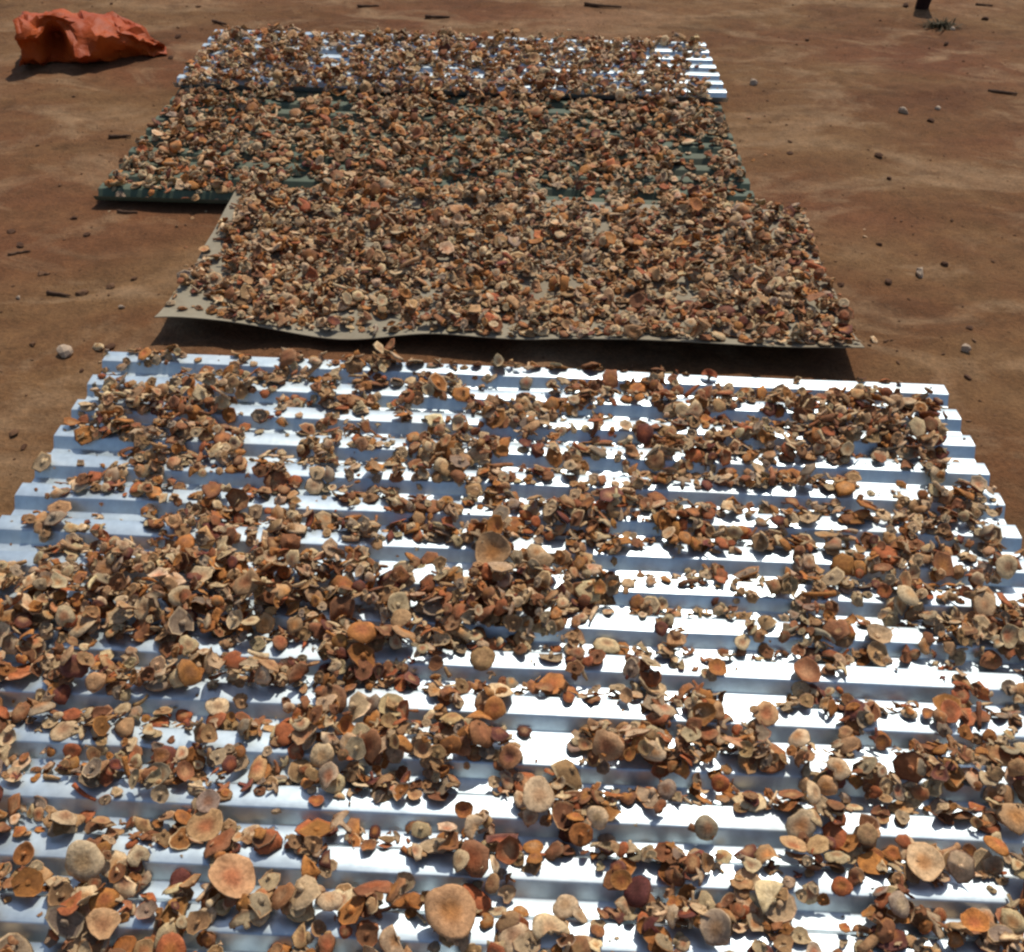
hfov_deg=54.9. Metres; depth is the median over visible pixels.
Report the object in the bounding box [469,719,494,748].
dried mushroom
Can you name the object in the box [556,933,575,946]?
dried mushroom
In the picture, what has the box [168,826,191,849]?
dried mushroom
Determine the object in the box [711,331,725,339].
dried mushroom
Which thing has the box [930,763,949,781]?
dried mushroom
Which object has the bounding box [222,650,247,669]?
dried mushroom
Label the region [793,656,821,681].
dried mushroom
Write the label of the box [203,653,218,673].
dried mushroom
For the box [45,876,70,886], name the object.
dried mushroom
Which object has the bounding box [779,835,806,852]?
dried mushroom
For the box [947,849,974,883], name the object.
dried mushroom
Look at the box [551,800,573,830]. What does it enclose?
dried mushroom
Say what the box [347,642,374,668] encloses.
dried mushroom
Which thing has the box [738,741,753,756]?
dried mushroom
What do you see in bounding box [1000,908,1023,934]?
dried mushroom
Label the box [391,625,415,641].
dried mushroom
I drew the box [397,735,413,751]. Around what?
dried mushroom
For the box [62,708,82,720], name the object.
dried mushroom
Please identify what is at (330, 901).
dried mushroom
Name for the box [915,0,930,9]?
wooden stump
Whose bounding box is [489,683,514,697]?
dried mushroom
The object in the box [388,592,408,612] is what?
dried mushroom
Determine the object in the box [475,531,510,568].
dried mushroom
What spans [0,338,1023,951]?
dried mushrooms
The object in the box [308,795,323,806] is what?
dried mushroom
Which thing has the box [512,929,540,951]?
dried mushroom
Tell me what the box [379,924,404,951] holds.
dried mushroom
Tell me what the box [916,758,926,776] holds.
dried mushroom
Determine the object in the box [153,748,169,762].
dried mushroom
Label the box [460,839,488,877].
dried mushroom
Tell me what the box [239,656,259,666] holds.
dried mushroom
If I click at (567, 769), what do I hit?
dried mushroom
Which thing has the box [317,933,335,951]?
dried mushroom
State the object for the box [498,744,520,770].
dried mushroom
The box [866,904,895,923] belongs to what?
dried mushroom
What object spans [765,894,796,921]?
dried mushroom
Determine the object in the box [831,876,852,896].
dried mushroom
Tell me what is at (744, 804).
dried mushroom
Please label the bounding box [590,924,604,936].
dried mushroom
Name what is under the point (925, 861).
dried mushroom
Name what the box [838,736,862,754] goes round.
dried mushroom
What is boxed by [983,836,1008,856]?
dried mushroom
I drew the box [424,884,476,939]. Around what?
dried mushroom
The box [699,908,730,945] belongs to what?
dried mushroom
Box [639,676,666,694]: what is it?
dried mushroom
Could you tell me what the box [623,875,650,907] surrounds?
dried mushroom
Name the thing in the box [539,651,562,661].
dried mushroom
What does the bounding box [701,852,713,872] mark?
dried mushroom
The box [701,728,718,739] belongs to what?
dried mushroom
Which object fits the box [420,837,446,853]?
dried mushroom
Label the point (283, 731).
dried mushroom
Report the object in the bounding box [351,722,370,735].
dried mushroom
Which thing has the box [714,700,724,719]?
dried mushroom
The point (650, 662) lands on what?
dried mushroom
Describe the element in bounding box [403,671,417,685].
dried mushroom
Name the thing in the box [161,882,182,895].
dried mushroom
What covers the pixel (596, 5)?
twig
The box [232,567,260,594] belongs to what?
dried mushroom
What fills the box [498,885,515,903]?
dried mushroom
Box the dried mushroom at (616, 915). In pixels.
[602,907,624,924]
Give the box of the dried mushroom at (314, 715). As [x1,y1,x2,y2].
[307,705,322,723]
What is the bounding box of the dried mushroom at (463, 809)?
[454,801,472,817]
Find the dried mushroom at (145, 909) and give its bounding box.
[134,899,157,918]
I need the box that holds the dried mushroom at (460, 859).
[452,849,468,872]
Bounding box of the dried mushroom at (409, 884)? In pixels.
[396,871,415,894]
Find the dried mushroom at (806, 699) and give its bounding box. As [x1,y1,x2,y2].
[799,693,813,707]
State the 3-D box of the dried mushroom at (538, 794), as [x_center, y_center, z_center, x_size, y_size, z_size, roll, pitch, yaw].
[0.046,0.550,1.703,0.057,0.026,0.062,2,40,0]
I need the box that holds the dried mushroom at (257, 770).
[248,755,266,781]
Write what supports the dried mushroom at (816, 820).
on the corrugated sheet at (552, 721)
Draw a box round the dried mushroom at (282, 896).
[272,882,294,909]
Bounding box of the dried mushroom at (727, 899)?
[720,892,734,906]
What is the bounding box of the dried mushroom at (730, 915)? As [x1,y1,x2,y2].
[720,908,736,923]
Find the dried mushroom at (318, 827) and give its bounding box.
[297,818,334,837]
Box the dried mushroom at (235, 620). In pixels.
[226,609,242,628]
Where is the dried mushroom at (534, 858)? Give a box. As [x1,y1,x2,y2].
[526,853,542,863]
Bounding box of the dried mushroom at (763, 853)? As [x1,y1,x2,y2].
[754,844,781,864]
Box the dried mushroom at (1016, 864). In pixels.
[1011,858,1023,870]
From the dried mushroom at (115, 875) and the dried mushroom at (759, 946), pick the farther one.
the dried mushroom at (115, 875)
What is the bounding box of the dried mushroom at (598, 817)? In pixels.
[587,806,608,829]
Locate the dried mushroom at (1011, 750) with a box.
[1000,745,1020,754]
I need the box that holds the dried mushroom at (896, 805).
[888,800,913,812]
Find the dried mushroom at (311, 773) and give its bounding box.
[305,767,317,780]
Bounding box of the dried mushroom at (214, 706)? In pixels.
[205,697,228,715]
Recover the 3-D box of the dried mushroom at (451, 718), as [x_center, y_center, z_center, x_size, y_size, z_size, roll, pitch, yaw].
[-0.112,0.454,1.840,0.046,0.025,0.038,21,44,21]
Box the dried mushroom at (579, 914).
[572,908,587,923]
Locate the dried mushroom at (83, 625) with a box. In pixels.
[68,615,96,637]
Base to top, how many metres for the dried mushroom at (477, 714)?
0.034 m
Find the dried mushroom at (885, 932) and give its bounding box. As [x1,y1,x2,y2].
[875,917,894,943]
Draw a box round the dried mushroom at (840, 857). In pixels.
[824,851,849,864]
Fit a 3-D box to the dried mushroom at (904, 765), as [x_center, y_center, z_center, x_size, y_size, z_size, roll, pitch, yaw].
[0.717,0.524,1.777,0.058,0.052,0.033,32,49,31]
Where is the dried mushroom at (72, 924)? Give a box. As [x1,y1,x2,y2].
[45,905,84,938]
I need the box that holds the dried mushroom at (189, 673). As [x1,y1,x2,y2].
[177,659,201,686]
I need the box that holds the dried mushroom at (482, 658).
[470,646,495,670]
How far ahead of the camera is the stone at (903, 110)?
4.46 m
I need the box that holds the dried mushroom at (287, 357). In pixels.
[279,349,295,366]
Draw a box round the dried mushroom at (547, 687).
[534,683,553,691]
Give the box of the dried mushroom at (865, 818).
[858,813,880,829]
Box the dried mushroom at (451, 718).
[440,712,465,724]
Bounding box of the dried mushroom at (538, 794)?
[522,776,554,811]
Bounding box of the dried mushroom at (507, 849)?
[495,835,519,865]
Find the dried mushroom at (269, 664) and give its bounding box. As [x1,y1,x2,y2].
[258,659,278,672]
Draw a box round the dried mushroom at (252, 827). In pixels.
[242,825,260,835]
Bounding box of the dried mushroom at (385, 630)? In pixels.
[374,624,393,635]
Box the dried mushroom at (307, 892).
[288,875,320,909]
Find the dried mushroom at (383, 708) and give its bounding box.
[378,693,403,715]
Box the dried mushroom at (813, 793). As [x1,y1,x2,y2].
[807,780,820,804]
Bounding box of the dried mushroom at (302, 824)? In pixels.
[294,818,311,834]
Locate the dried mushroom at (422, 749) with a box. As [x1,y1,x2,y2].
[414,739,432,757]
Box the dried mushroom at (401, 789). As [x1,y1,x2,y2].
[392,782,409,800]
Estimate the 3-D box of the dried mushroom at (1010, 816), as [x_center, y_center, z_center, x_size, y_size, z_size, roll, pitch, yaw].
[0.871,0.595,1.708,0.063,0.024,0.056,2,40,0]
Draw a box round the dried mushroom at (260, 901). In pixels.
[248,891,271,917]
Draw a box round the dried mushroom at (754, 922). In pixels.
[746,913,764,931]
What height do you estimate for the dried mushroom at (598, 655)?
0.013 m
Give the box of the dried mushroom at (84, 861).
[65,840,104,882]
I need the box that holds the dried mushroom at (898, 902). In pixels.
[888,891,909,918]
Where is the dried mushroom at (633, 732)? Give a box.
[625,728,651,737]
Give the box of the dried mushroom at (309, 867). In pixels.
[301,855,321,876]
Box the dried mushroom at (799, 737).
[788,729,810,748]
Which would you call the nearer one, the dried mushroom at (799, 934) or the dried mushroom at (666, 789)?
the dried mushroom at (799, 934)
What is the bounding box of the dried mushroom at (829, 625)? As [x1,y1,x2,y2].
[822,618,850,641]
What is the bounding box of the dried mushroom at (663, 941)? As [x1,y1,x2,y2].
[654,933,672,951]
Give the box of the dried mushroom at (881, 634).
[867,623,893,643]
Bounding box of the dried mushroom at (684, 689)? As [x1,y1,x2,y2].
[678,683,695,695]
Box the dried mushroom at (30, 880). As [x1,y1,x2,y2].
[11,867,43,896]
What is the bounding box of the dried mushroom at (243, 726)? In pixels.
[237,719,248,734]
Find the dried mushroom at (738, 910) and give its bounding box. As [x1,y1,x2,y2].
[731,902,745,917]
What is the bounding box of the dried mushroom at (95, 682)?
[85,672,105,692]
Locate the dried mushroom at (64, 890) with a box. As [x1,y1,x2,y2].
[47,881,75,905]
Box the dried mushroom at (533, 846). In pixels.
[523,840,543,853]
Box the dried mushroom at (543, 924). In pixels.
[532,913,570,940]
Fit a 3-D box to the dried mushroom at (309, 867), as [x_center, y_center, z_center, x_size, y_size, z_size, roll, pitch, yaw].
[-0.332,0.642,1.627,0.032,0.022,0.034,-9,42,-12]
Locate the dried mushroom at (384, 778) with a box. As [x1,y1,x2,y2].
[374,772,392,789]
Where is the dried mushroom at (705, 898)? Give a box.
[698,891,715,909]
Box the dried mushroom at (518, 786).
[513,772,534,791]
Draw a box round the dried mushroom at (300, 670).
[288,662,308,683]
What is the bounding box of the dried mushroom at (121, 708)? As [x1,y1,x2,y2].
[113,702,130,714]
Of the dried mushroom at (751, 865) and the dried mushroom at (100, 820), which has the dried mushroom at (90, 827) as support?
the dried mushroom at (100, 820)
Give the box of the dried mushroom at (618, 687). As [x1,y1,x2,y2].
[609,683,625,691]
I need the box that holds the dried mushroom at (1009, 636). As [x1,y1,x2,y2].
[1000,624,1019,648]
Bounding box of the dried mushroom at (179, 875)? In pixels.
[169,868,190,891]
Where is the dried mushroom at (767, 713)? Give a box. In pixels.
[753,700,778,726]
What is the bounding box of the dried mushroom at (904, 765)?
[892,751,928,783]
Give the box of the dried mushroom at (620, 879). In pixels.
[610,869,631,890]
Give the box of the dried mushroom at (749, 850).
[733,844,756,861]
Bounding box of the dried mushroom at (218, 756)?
[209,748,225,764]
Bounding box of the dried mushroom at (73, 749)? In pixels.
[62,743,81,757]
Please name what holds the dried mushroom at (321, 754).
on the corrugated sheet at (552, 721)
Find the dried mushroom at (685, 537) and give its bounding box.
[678,531,691,544]
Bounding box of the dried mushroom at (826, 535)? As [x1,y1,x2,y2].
[814,531,838,539]
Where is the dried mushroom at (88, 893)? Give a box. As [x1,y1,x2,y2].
[70,885,98,904]
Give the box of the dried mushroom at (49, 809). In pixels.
[44,805,56,818]
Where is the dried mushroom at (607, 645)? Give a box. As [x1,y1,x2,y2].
[592,637,619,652]
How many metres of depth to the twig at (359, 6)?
5.54 m
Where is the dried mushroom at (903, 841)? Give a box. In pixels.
[894,834,910,848]
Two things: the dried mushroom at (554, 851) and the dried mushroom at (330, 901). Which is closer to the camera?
the dried mushroom at (330, 901)
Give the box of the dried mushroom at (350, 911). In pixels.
[337,896,364,924]
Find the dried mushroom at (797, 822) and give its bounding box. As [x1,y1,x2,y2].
[785,809,815,837]
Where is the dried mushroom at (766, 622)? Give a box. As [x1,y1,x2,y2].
[757,615,776,629]
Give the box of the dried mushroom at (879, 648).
[867,641,887,665]
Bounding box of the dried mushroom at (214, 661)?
[207,647,226,668]
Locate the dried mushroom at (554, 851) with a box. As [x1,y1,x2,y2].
[544,840,564,860]
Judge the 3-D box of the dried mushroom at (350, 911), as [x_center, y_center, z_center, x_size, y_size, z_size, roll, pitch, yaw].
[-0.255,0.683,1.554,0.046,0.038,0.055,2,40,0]
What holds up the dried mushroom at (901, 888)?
on the corrugated sheet at (552, 721)
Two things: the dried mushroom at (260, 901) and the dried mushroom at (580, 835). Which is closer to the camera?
the dried mushroom at (260, 901)
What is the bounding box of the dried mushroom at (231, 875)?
[208,853,255,898]
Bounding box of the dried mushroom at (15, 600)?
[3,590,22,610]
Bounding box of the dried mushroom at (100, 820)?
[91,816,110,825]
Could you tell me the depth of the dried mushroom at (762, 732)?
1.84 m
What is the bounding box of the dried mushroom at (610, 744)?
[592,729,624,760]
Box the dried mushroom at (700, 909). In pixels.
[690,902,707,916]
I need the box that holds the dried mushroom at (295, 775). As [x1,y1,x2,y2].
[288,759,311,782]
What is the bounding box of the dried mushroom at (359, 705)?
[348,691,370,721]
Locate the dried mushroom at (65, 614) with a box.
[55,604,75,626]
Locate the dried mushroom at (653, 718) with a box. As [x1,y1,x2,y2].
[645,713,670,724]
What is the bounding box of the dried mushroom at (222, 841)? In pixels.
[203,828,235,858]
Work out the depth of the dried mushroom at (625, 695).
1.89 m
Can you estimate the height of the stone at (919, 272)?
0.034 m
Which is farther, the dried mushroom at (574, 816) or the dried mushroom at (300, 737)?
the dried mushroom at (300, 737)
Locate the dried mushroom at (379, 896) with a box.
[375,892,383,899]
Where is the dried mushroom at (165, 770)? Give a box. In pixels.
[142,762,170,789]
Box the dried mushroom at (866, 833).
[856,823,877,844]
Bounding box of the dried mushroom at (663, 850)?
[654,842,682,861]
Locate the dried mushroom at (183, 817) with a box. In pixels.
[173,810,191,824]
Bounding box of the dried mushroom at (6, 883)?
[1,876,19,888]
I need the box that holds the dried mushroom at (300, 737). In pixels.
[292,723,317,744]
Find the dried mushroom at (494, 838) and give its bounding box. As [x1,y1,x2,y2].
[485,833,518,843]
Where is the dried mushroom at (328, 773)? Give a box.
[318,761,338,788]
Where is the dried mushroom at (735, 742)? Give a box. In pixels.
[720,736,744,748]
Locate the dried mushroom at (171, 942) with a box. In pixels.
[155,932,185,951]
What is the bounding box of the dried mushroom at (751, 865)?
[742,855,761,872]
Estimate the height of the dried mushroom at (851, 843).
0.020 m
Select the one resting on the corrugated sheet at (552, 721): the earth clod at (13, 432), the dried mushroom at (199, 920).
the dried mushroom at (199, 920)
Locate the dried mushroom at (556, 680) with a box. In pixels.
[539,672,565,694]
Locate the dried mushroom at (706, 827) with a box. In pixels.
[694,814,717,840]
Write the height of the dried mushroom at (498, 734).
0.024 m
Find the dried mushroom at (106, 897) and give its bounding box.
[88,887,119,910]
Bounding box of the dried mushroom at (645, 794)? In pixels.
[635,785,658,808]
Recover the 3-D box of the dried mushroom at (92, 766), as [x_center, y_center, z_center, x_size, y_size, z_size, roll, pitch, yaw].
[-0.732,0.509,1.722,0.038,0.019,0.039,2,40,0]
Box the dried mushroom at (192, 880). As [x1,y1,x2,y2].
[179,874,200,888]
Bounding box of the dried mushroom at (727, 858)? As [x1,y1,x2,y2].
[716,849,731,862]
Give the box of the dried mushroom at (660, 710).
[649,703,677,718]
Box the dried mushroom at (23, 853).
[12,841,34,864]
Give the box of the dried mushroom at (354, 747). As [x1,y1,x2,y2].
[344,736,365,759]
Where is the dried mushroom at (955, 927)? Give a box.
[948,922,973,935]
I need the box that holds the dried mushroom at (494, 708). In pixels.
[484,696,505,719]
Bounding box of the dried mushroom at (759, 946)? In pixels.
[752,939,767,951]
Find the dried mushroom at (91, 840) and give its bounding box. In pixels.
[87,838,96,844]
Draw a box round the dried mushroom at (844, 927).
[838,923,850,932]
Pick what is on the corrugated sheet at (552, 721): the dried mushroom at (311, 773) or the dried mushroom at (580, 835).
the dried mushroom at (580, 835)
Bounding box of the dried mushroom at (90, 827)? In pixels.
[84,821,115,834]
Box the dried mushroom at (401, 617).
[390,609,411,626]
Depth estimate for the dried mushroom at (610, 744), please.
1.76 m
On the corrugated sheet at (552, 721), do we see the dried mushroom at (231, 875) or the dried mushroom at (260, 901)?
the dried mushroom at (231, 875)
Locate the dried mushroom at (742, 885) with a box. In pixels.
[729,878,753,889]
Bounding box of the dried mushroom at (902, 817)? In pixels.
[895,810,910,823]
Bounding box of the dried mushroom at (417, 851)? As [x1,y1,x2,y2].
[411,843,422,861]
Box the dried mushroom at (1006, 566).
[995,555,1017,579]
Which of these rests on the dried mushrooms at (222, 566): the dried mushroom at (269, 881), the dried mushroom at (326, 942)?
the dried mushroom at (269, 881)
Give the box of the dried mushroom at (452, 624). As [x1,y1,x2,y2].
[444,614,461,630]
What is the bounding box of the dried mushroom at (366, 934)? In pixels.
[355,923,377,946]
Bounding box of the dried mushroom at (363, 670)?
[354,659,372,680]
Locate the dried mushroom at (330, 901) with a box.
[316,891,342,910]
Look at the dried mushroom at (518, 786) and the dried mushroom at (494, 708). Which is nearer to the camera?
the dried mushroom at (518, 786)
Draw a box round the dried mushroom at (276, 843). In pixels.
[254,829,282,854]
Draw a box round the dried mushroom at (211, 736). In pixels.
[200,723,217,742]
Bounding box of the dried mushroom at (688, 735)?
[680,726,701,741]
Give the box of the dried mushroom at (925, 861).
[906,842,944,881]
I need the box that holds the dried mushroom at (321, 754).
[310,742,333,767]
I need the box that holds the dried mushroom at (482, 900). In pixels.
[462,883,491,915]
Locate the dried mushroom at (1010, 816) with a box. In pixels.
[995,803,1023,835]
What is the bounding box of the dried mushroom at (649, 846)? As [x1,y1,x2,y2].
[641,844,653,853]
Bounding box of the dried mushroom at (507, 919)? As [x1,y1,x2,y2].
[495,910,520,932]
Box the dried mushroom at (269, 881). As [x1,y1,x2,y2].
[258,872,280,890]
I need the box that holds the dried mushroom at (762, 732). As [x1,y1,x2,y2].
[755,720,770,740]
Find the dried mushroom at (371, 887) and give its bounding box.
[352,880,392,896]
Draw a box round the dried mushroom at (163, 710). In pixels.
[153,706,172,714]
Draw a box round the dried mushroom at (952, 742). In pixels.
[946,734,956,747]
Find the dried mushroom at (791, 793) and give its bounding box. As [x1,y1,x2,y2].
[778,789,804,798]
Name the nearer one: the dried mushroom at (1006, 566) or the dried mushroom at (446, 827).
the dried mushroom at (446, 827)
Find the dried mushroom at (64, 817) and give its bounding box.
[50,810,76,825]
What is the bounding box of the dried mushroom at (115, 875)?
[108,863,125,882]
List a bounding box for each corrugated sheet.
[0,351,1023,620]
[0,551,1023,951]
[93,88,757,205]
[173,29,728,101]
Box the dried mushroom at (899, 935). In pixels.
[868,924,907,951]
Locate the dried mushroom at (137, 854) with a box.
[127,844,150,866]
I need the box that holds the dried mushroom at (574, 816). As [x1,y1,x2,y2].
[566,812,583,820]
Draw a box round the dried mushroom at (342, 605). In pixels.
[329,594,354,621]
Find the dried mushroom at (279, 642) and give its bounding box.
[271,635,287,649]
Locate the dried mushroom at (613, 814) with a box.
[602,801,622,820]
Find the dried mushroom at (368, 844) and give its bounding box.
[360,839,376,850]
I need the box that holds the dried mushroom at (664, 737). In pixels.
[656,732,674,745]
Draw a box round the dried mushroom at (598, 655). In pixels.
[588,649,605,663]
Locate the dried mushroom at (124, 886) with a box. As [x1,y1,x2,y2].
[113,867,142,898]
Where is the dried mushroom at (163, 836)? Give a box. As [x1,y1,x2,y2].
[151,829,170,847]
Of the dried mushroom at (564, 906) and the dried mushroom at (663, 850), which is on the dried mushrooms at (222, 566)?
the dried mushroom at (663, 850)
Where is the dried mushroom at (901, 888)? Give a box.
[897,884,915,898]
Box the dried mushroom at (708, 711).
[692,702,716,725]
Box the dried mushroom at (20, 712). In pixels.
[11,701,30,722]
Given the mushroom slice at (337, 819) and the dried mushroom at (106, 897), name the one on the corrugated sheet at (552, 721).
the dried mushroom at (106, 897)
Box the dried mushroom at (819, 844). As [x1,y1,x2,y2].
[806,834,828,854]
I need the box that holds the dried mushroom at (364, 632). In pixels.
[347,621,376,643]
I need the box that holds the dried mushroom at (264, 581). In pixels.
[251,577,277,584]
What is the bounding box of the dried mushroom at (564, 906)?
[552,894,578,918]
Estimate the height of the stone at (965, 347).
0.024 m
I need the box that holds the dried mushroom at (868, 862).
[857,851,888,874]
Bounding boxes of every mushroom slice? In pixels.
[195,882,212,902]
[229,909,260,929]
[310,885,325,906]
[330,810,351,832]
[641,915,660,933]
[691,867,703,885]
[999,931,1023,942]
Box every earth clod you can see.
[7,229,15,233]
[9,429,18,435]
[16,242,23,246]
[21,444,26,450]
[75,289,88,295]
[105,283,114,288]
[105,343,115,349]
[874,152,882,157]
[885,278,891,284]
[940,261,948,266]
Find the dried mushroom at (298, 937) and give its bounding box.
[291,921,307,948]
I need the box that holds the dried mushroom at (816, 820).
[808,808,821,827]
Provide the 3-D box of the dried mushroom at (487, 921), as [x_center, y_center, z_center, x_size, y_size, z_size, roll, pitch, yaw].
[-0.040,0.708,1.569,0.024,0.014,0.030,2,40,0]
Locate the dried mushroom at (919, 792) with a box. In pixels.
[910,784,929,800]
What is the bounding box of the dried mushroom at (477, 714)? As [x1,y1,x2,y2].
[465,710,492,719]
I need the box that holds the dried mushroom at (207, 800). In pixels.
[196,789,219,812]
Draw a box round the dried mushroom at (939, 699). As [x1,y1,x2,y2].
[932,693,960,709]
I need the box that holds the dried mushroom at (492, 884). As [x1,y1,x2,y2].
[485,873,498,893]
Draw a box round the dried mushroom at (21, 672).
[4,666,31,679]
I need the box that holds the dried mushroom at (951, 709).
[941,699,961,722]
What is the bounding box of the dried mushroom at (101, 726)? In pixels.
[93,716,110,735]
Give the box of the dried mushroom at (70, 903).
[57,891,81,915]
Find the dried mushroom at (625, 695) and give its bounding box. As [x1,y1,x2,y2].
[619,687,632,702]
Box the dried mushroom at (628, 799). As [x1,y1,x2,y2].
[619,792,636,805]
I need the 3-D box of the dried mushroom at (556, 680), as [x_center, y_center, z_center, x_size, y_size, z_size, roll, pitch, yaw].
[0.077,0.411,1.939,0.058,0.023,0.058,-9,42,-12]
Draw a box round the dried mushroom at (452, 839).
[438,831,458,850]
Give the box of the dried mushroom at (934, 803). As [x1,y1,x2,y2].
[929,797,952,815]
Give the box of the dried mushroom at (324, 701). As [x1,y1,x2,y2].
[315,694,337,710]
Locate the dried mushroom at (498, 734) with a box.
[491,727,509,741]
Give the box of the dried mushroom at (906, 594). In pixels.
[897,585,918,605]
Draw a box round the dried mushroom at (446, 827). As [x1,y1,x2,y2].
[437,821,456,835]
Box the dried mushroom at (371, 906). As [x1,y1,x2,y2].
[365,896,377,913]
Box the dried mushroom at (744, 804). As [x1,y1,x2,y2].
[731,792,766,812]
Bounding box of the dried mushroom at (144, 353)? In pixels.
[138,347,150,359]
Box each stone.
[56,344,73,357]
[750,78,757,85]
[898,107,908,113]
[916,267,922,277]
[961,343,970,351]
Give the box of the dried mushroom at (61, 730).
[49,720,78,741]
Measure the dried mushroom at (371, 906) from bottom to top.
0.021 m
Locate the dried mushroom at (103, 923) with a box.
[85,907,120,939]
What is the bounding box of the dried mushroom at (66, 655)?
[60,645,73,665]
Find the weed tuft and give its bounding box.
[918,16,963,31]
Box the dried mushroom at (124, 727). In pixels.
[115,717,134,737]
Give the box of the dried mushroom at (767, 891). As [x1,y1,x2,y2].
[755,879,783,913]
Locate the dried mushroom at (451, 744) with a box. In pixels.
[440,735,461,753]
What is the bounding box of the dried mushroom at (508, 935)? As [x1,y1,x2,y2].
[497,922,528,951]
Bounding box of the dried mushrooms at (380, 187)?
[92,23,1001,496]
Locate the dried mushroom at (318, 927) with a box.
[311,919,326,936]
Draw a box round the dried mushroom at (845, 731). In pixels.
[838,726,852,738]
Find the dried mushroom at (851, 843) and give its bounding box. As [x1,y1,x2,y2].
[840,834,858,851]
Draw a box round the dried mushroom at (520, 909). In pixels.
[513,905,529,916]
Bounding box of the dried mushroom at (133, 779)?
[128,769,138,788]
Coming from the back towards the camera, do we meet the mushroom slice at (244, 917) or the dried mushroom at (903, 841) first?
the dried mushroom at (903, 841)
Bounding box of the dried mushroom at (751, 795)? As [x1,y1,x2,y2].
[742,791,758,799]
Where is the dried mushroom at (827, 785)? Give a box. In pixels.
[817,775,837,795]
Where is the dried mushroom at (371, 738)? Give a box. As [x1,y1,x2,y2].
[361,728,381,762]
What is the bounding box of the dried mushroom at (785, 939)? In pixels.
[773,934,793,951]
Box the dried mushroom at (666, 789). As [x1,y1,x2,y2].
[657,779,676,799]
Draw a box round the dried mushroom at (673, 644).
[662,641,682,646]
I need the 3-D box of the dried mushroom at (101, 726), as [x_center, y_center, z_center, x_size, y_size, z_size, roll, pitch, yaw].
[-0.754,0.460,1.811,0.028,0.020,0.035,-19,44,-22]
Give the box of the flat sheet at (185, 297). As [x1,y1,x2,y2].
[155,186,864,347]
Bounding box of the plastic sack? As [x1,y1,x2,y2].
[13,9,166,65]
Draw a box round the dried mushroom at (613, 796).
[604,791,623,802]
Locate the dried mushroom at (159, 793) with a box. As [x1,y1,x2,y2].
[151,785,168,802]
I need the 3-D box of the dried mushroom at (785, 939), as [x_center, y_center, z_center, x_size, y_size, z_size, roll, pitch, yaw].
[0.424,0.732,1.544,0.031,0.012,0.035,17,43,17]
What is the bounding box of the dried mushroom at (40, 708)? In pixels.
[28,702,55,716]
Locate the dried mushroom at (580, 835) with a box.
[569,822,592,846]
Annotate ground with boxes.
[0,0,1023,557]
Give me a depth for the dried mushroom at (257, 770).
1.77 m
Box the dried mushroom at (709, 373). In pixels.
[701,369,717,379]
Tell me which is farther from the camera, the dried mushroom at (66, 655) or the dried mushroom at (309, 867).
the dried mushroom at (66, 655)
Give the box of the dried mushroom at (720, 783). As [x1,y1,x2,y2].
[711,774,729,792]
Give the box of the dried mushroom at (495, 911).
[488,906,506,915]
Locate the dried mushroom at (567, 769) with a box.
[551,758,582,789]
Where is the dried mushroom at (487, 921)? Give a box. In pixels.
[479,913,493,929]
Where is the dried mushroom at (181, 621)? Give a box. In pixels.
[168,606,193,634]
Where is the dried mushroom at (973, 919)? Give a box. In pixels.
[960,907,989,931]
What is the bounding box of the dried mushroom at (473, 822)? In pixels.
[464,814,483,838]
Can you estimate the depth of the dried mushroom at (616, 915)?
1.59 m
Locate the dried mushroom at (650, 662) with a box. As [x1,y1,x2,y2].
[641,655,662,667]
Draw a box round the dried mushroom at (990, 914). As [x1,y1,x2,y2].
[978,908,997,923]
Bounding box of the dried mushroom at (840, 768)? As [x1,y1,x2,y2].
[826,757,851,780]
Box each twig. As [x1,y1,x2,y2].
[8,250,30,255]
[46,290,70,295]
[108,134,130,138]
[117,209,137,213]
[212,19,226,24]
[357,4,378,7]
[425,14,449,18]
[584,2,621,7]
[975,3,992,5]
[988,89,1016,94]
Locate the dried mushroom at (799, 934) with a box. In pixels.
[790,926,811,943]
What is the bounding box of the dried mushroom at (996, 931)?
[988,923,1013,941]
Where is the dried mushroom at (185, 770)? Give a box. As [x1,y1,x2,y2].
[177,760,194,781]
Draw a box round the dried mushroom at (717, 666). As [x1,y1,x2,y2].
[708,658,726,674]
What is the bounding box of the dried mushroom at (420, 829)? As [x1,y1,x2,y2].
[411,821,431,838]
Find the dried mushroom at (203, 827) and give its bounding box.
[185,808,222,841]
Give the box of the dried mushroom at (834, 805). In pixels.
[826,799,844,809]
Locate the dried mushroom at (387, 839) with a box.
[378,835,393,842]
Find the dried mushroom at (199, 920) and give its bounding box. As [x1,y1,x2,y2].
[186,910,210,934]
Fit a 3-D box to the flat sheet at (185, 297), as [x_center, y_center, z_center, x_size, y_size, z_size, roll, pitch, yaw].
[0.003,-0.702,3.216,2.079,0.052,0.999,2,40,0]
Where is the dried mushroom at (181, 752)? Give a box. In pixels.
[175,746,187,760]
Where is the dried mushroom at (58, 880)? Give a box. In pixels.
[50,876,67,886]
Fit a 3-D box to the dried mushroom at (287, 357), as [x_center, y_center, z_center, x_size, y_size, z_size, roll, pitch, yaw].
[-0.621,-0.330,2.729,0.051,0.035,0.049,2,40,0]
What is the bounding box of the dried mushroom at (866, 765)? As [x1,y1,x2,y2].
[856,757,877,773]
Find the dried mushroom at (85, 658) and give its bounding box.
[76,651,94,666]
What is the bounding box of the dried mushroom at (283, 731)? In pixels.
[274,721,294,745]
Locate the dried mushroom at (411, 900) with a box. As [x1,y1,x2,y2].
[390,892,423,910]
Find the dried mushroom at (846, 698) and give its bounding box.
[841,693,853,704]
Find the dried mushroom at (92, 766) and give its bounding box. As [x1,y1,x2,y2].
[81,757,101,777]
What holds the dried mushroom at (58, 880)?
on the dried mushrooms at (222, 566)
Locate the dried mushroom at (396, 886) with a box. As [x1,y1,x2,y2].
[385,878,405,902]

